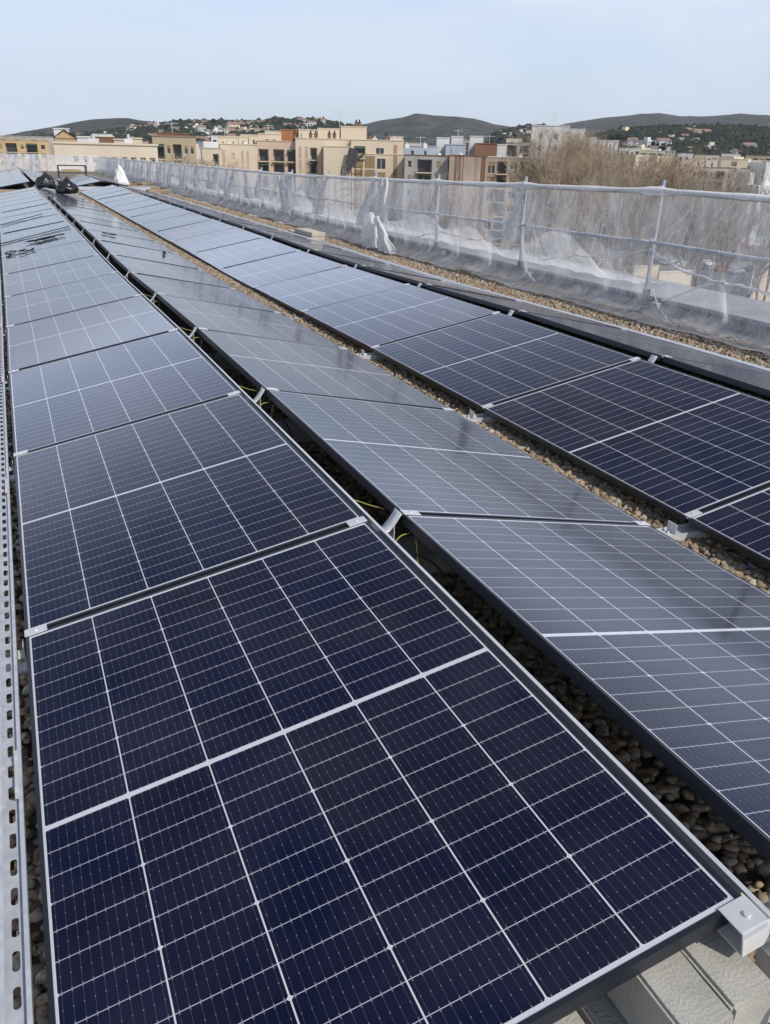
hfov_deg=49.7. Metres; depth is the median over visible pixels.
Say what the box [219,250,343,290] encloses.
solar panel
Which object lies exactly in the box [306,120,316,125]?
hillside house
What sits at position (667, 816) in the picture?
edge rail
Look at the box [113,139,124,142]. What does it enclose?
apartment building
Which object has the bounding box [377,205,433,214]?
guard rail
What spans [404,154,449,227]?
apartment building
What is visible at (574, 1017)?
concrete block
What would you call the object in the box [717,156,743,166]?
town house
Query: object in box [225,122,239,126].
hillside house
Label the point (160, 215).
solar panel
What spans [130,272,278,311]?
solar panel
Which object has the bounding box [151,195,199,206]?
solar panel
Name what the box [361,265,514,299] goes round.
solar panel
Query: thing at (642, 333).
lidded tray
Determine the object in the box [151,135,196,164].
apartment building
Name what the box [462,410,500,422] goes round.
valley bracket
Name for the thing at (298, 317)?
valley bracket
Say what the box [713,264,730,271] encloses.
parked car
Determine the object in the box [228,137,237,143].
stair box
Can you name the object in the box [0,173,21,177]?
solar panel
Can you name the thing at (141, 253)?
solar panel
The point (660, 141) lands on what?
hillside house
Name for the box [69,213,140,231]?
solar panel
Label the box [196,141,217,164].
town house
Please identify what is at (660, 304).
concrete block
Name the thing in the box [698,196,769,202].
guard rail
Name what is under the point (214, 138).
apartment building
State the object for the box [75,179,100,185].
solar panel
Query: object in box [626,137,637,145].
hillside house
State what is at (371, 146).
apartment building
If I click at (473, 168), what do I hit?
apartment building
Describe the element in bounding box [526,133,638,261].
bare tree
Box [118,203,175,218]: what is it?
solar panel
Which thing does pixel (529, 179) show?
bare tree
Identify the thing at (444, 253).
concrete block
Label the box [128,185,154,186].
timber pallet
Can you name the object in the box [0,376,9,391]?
edge bracket
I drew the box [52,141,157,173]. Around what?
building
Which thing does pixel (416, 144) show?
apartment building
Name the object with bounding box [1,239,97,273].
solar panel
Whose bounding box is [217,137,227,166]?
stair box
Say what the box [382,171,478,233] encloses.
bare tree
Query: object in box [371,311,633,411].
solar panel
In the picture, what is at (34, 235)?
cable run
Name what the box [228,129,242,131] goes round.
hillside house
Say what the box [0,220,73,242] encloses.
solar panel
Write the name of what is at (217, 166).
bare tree
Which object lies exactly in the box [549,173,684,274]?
bare tree
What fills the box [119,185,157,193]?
solar panel
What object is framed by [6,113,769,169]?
hills
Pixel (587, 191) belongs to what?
guard rail
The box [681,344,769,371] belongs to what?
lidded tray
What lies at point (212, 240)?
solar panel
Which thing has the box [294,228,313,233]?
masonry block
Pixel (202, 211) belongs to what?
solar panel
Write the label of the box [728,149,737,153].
hillside house
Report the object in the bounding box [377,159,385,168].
window
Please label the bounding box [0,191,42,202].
solar panel
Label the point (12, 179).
solar panel
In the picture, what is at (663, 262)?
parked car
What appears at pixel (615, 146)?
apartment building
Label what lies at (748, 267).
parked car
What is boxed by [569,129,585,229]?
apartment building
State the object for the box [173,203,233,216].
solar panel
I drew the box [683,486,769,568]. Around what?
solar panel
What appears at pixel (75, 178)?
solar panel
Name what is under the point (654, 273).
boundary wall
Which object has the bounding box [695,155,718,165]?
apartment building
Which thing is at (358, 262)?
solar panel
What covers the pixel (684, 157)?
apartment building
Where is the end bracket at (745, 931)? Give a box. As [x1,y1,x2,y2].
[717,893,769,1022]
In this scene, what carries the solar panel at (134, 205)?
on the ridge bracket
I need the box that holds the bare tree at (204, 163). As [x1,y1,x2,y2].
[158,154,271,198]
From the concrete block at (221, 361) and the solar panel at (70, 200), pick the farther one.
the solar panel at (70, 200)
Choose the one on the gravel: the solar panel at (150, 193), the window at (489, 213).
the solar panel at (150, 193)
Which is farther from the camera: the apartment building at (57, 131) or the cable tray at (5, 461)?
the apartment building at (57, 131)
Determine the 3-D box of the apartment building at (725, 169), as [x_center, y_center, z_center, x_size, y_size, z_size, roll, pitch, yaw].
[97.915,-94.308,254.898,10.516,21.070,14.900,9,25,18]
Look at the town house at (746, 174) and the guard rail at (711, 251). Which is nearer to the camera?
the guard rail at (711, 251)
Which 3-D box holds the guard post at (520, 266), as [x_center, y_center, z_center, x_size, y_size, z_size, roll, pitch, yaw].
[1.764,-3.607,10.660,0.100,1.282,0.080,-8,25,-17]
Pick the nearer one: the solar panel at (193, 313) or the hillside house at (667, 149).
the solar panel at (193, 313)
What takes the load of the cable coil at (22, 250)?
on the solar panel at (72, 235)
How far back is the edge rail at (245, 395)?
4.92 m
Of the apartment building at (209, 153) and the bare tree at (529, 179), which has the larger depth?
the apartment building at (209, 153)
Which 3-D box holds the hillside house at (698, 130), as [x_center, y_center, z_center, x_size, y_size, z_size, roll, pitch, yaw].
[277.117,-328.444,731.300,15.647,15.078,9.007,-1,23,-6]
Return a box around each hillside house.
[196,125,205,131]
[210,127,221,132]
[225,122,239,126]
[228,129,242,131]
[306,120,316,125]
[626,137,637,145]
[632,144,650,150]
[638,137,652,147]
[649,146,658,150]
[653,138,671,145]
[661,147,674,155]
[691,129,711,132]
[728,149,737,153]
[739,142,757,146]
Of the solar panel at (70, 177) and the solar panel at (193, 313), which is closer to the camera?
the solar panel at (193, 313)
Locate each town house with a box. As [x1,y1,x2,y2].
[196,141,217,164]
[196,144,199,161]
[618,154,648,170]
[652,156,687,184]
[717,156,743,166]
[718,172,757,243]
[727,162,769,244]
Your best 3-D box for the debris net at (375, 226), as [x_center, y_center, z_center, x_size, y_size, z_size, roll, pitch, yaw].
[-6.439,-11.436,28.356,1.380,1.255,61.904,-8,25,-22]
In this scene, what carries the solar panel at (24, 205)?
on the ridge bracket
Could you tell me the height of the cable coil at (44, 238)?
0.118 m
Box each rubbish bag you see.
[35,172,56,187]
[55,177,78,193]
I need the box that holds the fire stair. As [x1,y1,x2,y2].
[341,148,365,214]
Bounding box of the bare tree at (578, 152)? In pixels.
[529,130,624,255]
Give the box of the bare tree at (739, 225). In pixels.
[702,170,769,292]
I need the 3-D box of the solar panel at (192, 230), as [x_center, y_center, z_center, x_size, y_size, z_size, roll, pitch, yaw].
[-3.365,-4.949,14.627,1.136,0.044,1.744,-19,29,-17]
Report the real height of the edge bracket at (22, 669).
0.095 m
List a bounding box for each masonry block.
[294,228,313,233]
[302,230,324,236]
[303,235,323,240]
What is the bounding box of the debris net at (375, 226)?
[94,157,769,356]
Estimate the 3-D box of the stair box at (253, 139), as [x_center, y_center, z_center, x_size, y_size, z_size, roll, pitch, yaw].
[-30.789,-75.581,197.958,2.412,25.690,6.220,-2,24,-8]
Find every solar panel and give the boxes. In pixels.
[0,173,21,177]
[0,174,22,179]
[0,175,23,180]
[0,176,25,182]
[0,178,27,184]
[0,180,29,187]
[0,186,36,195]
[0,189,38,198]
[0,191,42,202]
[0,195,44,206]
[0,198,49,212]
[0,203,53,217]
[0,207,59,224]
[0,213,66,233]
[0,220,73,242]
[1,228,84,255]
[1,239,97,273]
[2,254,114,296]
[4,271,138,325]
[6,294,175,371]
[8,328,237,452]
[13,390,361,629]
[24,516,739,1023]
[40,188,79,195]
[42,189,86,199]
[45,192,93,203]
[49,195,98,206]
[53,199,106,211]
[57,174,82,180]
[57,203,115,216]
[59,175,86,181]
[62,207,126,223]
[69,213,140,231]
[70,176,90,181]
[73,178,94,182]
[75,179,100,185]
[76,220,157,241]
[79,185,117,194]
[84,187,125,197]
[85,228,175,252]
[90,190,132,200]
[95,192,140,204]
[96,239,200,268]
[102,179,128,185]
[102,195,152,208]
[109,199,164,213]
[111,254,232,287]
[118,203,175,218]
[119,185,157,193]
[125,187,163,195]
[128,207,191,225]
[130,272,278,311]
[133,189,173,198]
[139,212,210,233]
[141,192,187,202]
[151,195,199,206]
[154,219,234,242]
[157,293,340,347]
[161,199,216,211]
[171,227,263,254]
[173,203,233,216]
[188,207,253,222]
[192,237,298,270]
[197,327,448,408]
[204,213,276,229]
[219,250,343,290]
[224,219,303,237]
[248,227,340,248]
[254,265,404,314]
[265,387,639,523]
[277,236,386,263]
[301,283,496,351]
[313,249,442,280]
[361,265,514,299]
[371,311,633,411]
[400,510,769,861]
[425,283,619,328]
[481,357,769,522]
[519,310,769,373]
[662,355,769,396]
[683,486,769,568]
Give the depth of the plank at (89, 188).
30.04 m
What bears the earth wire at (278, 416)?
attached to the ridge bracket at (258, 396)
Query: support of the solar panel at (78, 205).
on the valley bracket
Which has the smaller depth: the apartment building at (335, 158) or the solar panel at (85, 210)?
the solar panel at (85, 210)
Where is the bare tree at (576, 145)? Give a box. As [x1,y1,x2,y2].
[492,120,608,256]
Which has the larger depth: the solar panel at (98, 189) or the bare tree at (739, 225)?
the bare tree at (739, 225)
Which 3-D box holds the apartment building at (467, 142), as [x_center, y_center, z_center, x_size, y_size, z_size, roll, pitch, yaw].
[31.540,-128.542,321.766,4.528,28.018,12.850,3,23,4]
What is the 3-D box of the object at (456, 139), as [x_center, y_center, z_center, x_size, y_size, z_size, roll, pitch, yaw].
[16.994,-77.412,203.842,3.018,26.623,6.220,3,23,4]
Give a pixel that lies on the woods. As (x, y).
(726, 138)
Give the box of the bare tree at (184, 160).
[158,153,222,185]
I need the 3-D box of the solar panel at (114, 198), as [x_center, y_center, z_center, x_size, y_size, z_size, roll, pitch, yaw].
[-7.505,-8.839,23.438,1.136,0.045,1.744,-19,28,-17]
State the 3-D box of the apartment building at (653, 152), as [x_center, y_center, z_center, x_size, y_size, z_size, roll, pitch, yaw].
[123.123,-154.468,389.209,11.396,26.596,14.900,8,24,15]
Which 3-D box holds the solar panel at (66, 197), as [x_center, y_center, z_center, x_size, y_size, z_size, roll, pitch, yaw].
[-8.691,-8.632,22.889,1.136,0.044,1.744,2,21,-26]
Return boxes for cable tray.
[0,293,2,327]
[0,326,4,381]
[0,379,9,497]
[0,486,22,807]
[0,773,33,1023]
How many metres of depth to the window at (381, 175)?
189.54 m
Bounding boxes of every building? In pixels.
[0,139,51,170]
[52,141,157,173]
[53,128,69,135]
[76,136,90,141]
[90,135,113,142]
[95,134,112,135]
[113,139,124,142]
[130,137,142,143]
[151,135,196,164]
[201,147,221,166]
[211,135,237,141]
[219,143,257,190]
[256,140,295,200]
[264,130,280,133]
[295,138,350,210]
[323,146,351,212]
[351,139,404,226]
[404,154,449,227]
[405,143,427,145]
[446,155,486,238]
[463,139,469,154]
[482,156,537,251]
[506,138,521,143]
[530,125,569,247]
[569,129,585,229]
[596,140,618,244]
[617,148,640,166]
[640,150,664,155]
[678,153,692,166]
[690,167,728,242]
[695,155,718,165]
[721,154,740,156]
[728,168,750,183]
[746,155,769,162]
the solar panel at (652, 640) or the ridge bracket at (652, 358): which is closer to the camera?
the solar panel at (652, 640)
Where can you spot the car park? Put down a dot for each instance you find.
(744, 279)
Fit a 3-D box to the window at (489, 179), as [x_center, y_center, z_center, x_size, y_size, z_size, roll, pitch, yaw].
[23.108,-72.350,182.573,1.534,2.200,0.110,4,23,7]
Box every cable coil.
[5,248,33,255]
[25,233,64,241]
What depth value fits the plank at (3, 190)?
27.25 m
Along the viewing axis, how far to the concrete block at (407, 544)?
3.20 m
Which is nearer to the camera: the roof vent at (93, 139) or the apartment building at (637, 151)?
the roof vent at (93, 139)
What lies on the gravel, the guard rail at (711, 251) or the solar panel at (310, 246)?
the solar panel at (310, 246)
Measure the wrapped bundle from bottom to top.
0.879 m
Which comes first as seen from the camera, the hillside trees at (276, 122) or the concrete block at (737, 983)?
the concrete block at (737, 983)
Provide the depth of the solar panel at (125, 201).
21.94 m
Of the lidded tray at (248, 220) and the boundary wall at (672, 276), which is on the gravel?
the lidded tray at (248, 220)
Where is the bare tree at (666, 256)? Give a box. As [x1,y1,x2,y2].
[583,142,706,265]
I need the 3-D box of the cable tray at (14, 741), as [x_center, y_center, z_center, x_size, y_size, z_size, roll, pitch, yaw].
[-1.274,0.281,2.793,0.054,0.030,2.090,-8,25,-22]
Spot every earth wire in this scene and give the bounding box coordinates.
[179,327,215,362]
[239,386,292,438]
[355,500,453,597]
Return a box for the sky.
[0,0,769,134]
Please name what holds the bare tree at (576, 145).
on the car park
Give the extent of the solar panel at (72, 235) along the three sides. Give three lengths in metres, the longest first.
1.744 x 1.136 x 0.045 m
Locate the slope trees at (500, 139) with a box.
[488,123,545,154]
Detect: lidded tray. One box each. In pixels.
[194,204,224,213]
[225,213,271,226]
[271,227,342,247]
[341,248,455,283]
[451,282,682,345]
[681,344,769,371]
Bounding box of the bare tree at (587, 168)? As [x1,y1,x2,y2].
[516,149,653,265]
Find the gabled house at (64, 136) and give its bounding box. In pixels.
[53,129,76,141]
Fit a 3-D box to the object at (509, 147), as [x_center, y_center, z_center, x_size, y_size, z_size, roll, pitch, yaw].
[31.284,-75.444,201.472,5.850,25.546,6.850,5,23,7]
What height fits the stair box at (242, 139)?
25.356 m
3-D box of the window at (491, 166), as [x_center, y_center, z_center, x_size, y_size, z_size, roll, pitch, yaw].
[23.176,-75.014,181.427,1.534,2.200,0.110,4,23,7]
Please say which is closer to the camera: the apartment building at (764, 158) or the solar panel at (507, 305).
the solar panel at (507, 305)
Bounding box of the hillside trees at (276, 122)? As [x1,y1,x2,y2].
[120,116,353,143]
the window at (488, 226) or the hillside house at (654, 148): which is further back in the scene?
the hillside house at (654, 148)
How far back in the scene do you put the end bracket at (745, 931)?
1.40 m
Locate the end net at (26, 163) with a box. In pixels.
[0,153,97,171]
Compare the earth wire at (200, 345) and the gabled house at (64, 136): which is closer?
the earth wire at (200, 345)
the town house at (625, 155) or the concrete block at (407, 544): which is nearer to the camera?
the concrete block at (407, 544)
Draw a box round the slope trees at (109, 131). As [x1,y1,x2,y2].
[13,126,126,140]
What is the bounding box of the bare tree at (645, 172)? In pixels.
[537,143,697,263]
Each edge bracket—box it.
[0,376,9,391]
[1,460,15,482]
[6,639,27,675]
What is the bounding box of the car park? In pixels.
[658,266,750,296]
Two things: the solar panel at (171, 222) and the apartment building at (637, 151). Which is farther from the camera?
the apartment building at (637, 151)
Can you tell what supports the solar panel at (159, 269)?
on the valley bracket
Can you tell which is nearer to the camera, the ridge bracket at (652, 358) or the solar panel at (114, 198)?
the ridge bracket at (652, 358)
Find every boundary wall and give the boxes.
[623,265,659,278]
[657,270,691,285]
[747,253,769,301]
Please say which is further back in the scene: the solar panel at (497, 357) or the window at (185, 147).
the window at (185, 147)
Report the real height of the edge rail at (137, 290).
0.090 m
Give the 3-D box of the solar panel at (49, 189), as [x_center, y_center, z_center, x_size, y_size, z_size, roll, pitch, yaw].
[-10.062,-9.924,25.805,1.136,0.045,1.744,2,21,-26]
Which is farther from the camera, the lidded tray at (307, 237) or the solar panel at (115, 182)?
the solar panel at (115, 182)
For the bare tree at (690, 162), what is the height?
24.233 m
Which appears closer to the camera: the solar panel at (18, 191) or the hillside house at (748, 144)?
the solar panel at (18, 191)
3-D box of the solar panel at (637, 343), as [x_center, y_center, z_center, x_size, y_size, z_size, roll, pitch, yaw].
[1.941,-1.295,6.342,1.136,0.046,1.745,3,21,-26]
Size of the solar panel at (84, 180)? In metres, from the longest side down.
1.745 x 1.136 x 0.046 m
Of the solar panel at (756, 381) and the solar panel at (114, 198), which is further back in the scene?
the solar panel at (114, 198)
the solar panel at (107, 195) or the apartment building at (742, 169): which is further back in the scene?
the apartment building at (742, 169)
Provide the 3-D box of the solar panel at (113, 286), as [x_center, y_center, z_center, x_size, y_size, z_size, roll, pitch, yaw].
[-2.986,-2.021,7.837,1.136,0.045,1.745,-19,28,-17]
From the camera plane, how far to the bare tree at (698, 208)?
116.42 m
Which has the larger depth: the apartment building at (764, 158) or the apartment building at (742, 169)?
the apartment building at (764, 158)
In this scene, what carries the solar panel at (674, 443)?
on the ridge bracket at (652, 358)
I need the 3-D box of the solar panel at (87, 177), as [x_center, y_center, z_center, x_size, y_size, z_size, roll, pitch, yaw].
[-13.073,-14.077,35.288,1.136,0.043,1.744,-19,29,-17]
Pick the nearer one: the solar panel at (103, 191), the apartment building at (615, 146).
the solar panel at (103, 191)
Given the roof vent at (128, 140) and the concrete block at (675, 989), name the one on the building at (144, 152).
the roof vent at (128, 140)
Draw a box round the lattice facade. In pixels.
[352,153,403,224]
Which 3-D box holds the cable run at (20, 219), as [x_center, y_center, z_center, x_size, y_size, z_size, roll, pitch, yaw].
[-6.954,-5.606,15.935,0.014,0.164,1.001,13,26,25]
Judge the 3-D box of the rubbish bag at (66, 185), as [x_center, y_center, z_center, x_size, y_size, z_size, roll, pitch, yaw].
[-9.456,-9.703,24.696,0.672,0.472,0.657,-8,25,-22]
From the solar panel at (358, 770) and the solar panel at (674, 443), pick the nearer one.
the solar panel at (358, 770)
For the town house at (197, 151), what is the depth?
239.46 m
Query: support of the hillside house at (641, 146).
on the hills
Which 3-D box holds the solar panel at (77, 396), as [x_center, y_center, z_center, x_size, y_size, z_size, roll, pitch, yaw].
[-1.615,-0.763,4.906,1.136,0.043,1.744,-19,29,-17]
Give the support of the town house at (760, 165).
on the ground
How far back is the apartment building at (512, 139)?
339.36 m
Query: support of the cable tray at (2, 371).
on the edge bracket
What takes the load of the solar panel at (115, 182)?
on the gravel
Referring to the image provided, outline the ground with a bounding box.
[530,240,768,270]
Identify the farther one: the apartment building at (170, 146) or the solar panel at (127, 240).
the apartment building at (170, 146)
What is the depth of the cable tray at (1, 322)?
7.73 m
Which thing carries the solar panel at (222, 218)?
on the gravel
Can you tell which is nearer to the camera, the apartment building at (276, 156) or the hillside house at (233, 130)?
the apartment building at (276, 156)
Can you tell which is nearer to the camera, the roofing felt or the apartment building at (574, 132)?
the roofing felt
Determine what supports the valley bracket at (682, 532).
on the gravel
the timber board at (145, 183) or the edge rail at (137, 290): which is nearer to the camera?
the edge rail at (137, 290)
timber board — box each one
[136,182,154,184]
[146,189,170,191]
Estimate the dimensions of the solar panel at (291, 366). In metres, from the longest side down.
1.744 x 1.136 x 0.044 m
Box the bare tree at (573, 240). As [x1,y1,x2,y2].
[532,165,653,274]
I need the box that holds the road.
[575,257,753,265]
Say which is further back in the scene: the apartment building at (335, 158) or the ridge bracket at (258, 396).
the apartment building at (335, 158)
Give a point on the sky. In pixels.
(510, 63)
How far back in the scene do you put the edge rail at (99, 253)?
11.13 m
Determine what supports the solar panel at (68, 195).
on the valley bracket
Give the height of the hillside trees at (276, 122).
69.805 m
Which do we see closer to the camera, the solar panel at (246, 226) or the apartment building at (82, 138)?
the solar panel at (246, 226)
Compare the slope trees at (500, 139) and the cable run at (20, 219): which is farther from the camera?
the slope trees at (500, 139)
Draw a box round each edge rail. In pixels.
[79,231,104,258]
[104,258,149,302]
[150,301,261,412]
[261,410,769,955]
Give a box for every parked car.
[657,258,673,265]
[695,262,708,269]
[701,260,714,265]
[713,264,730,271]
[727,267,745,273]
[744,264,751,270]
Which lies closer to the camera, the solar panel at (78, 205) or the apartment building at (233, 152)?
the solar panel at (78, 205)
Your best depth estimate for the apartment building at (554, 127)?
216.02 m
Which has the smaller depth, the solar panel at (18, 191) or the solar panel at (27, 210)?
the solar panel at (27, 210)
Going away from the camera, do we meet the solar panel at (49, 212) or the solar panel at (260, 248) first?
the solar panel at (260, 248)
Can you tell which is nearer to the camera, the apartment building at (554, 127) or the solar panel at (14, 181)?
the solar panel at (14, 181)
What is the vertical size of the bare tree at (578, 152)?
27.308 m
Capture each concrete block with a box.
[207,353,236,371]
[274,418,314,444]
[394,535,451,576]
[439,251,446,257]
[524,271,534,279]
[553,1011,585,1023]
[576,993,627,1023]
[607,951,733,1023]
[650,301,662,312]
[680,930,769,1023]
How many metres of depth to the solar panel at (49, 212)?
16.59 m
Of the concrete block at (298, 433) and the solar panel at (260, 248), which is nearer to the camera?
the concrete block at (298, 433)
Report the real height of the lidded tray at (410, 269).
0.071 m
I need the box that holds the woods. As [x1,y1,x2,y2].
[587,122,769,166]
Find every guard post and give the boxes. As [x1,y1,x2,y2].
[290,170,293,220]
[433,175,439,257]
[517,176,527,279]
[637,180,665,312]
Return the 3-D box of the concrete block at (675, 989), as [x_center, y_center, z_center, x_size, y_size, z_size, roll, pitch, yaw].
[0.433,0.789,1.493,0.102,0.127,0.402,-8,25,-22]
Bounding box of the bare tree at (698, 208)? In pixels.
[644,169,754,271]
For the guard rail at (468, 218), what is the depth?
11.69 m
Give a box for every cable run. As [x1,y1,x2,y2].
[0,214,40,224]
[0,226,68,243]
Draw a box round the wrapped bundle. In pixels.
[114,164,130,185]
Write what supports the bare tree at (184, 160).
on the ground
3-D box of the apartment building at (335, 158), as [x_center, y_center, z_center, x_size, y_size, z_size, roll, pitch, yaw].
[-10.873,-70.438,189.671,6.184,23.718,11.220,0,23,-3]
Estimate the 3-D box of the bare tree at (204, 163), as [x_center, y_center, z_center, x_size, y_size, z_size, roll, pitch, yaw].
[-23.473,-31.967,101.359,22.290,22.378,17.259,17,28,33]
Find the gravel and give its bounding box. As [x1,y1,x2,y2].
[0,184,769,1023]
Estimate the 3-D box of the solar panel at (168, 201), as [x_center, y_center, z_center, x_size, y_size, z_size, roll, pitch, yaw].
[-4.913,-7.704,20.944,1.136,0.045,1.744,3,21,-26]
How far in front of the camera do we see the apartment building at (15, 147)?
256.48 m
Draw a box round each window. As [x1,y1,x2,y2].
[184,146,187,153]
[376,148,383,153]
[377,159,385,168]
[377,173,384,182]
[436,161,440,167]
[484,219,490,228]
[486,177,493,187]
[487,162,494,172]
[487,191,492,201]
[487,205,491,215]
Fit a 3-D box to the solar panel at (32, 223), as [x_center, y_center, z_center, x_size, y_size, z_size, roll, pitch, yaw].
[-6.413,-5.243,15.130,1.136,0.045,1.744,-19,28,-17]
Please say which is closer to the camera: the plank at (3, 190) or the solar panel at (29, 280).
the solar panel at (29, 280)
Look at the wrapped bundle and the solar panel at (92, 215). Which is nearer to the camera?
the solar panel at (92, 215)
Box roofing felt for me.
[131,178,769,344]
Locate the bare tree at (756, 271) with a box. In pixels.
[708,161,769,297]
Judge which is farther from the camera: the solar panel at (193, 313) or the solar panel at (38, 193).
the solar panel at (38, 193)
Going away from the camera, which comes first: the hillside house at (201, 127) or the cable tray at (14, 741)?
the cable tray at (14, 741)
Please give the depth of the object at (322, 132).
198.48 m
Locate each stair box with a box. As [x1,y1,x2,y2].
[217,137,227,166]
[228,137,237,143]
[238,136,248,158]
[248,135,258,158]
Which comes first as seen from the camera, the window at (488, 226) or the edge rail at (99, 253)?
the edge rail at (99, 253)
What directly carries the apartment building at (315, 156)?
on the ground
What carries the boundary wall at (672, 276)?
on the car park
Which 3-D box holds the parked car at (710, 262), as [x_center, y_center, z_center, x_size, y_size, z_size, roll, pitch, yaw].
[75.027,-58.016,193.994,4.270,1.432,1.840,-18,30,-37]
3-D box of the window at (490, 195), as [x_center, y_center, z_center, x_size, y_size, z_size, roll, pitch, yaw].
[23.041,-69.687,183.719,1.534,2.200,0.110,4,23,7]
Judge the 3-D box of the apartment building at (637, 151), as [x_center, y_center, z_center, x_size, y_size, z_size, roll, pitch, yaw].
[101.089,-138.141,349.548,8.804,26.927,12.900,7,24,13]
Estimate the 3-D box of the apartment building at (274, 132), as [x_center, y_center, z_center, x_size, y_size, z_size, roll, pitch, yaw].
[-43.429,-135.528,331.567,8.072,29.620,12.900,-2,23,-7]
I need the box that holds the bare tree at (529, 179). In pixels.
[505,127,573,254]
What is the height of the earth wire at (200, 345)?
0.300 m
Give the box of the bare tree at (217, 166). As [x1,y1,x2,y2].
[168,158,280,201]
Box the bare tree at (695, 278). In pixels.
[651,164,763,286]
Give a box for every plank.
[0,189,18,192]
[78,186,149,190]
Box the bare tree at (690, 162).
[604,152,752,264]
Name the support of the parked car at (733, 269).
on the car park
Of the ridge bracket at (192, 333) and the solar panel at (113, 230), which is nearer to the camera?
the ridge bracket at (192, 333)
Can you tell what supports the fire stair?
attached to the apartment building at (335, 158)
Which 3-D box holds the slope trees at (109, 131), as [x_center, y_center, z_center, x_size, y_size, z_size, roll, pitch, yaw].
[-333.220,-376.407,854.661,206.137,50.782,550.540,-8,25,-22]
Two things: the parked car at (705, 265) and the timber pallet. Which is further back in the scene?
the parked car at (705, 265)
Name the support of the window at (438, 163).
in the apartment building at (425, 167)
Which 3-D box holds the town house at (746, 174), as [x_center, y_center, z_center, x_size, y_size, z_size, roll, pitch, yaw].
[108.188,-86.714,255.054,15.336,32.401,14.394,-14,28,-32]
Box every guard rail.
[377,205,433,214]
[434,213,522,225]
[452,183,501,186]
[523,224,649,243]
[542,188,626,192]
[649,240,769,261]
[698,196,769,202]
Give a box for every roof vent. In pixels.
[88,134,98,142]
[124,134,132,142]
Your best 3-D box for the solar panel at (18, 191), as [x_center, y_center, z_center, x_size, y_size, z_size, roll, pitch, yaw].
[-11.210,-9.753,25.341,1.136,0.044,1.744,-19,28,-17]
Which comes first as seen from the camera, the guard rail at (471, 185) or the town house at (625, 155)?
the guard rail at (471, 185)
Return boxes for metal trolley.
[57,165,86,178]
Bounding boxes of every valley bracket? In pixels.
[288,313,309,319]
[356,349,383,360]
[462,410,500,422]
[656,520,709,540]
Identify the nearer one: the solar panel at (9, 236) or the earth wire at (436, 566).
the earth wire at (436, 566)
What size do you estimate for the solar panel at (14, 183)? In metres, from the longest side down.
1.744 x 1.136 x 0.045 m
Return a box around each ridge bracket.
[189,327,195,340]
[252,387,264,406]
[381,508,401,538]
[648,355,657,362]
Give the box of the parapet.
[126,173,769,329]
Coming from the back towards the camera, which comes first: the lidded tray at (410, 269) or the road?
the road
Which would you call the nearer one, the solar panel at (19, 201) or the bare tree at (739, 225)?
the solar panel at (19, 201)
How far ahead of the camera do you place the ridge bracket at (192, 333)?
5.83 m
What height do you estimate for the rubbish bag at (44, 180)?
0.455 m
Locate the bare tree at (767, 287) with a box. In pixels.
[739,188,769,300]
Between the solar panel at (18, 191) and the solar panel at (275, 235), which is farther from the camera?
the solar panel at (18, 191)

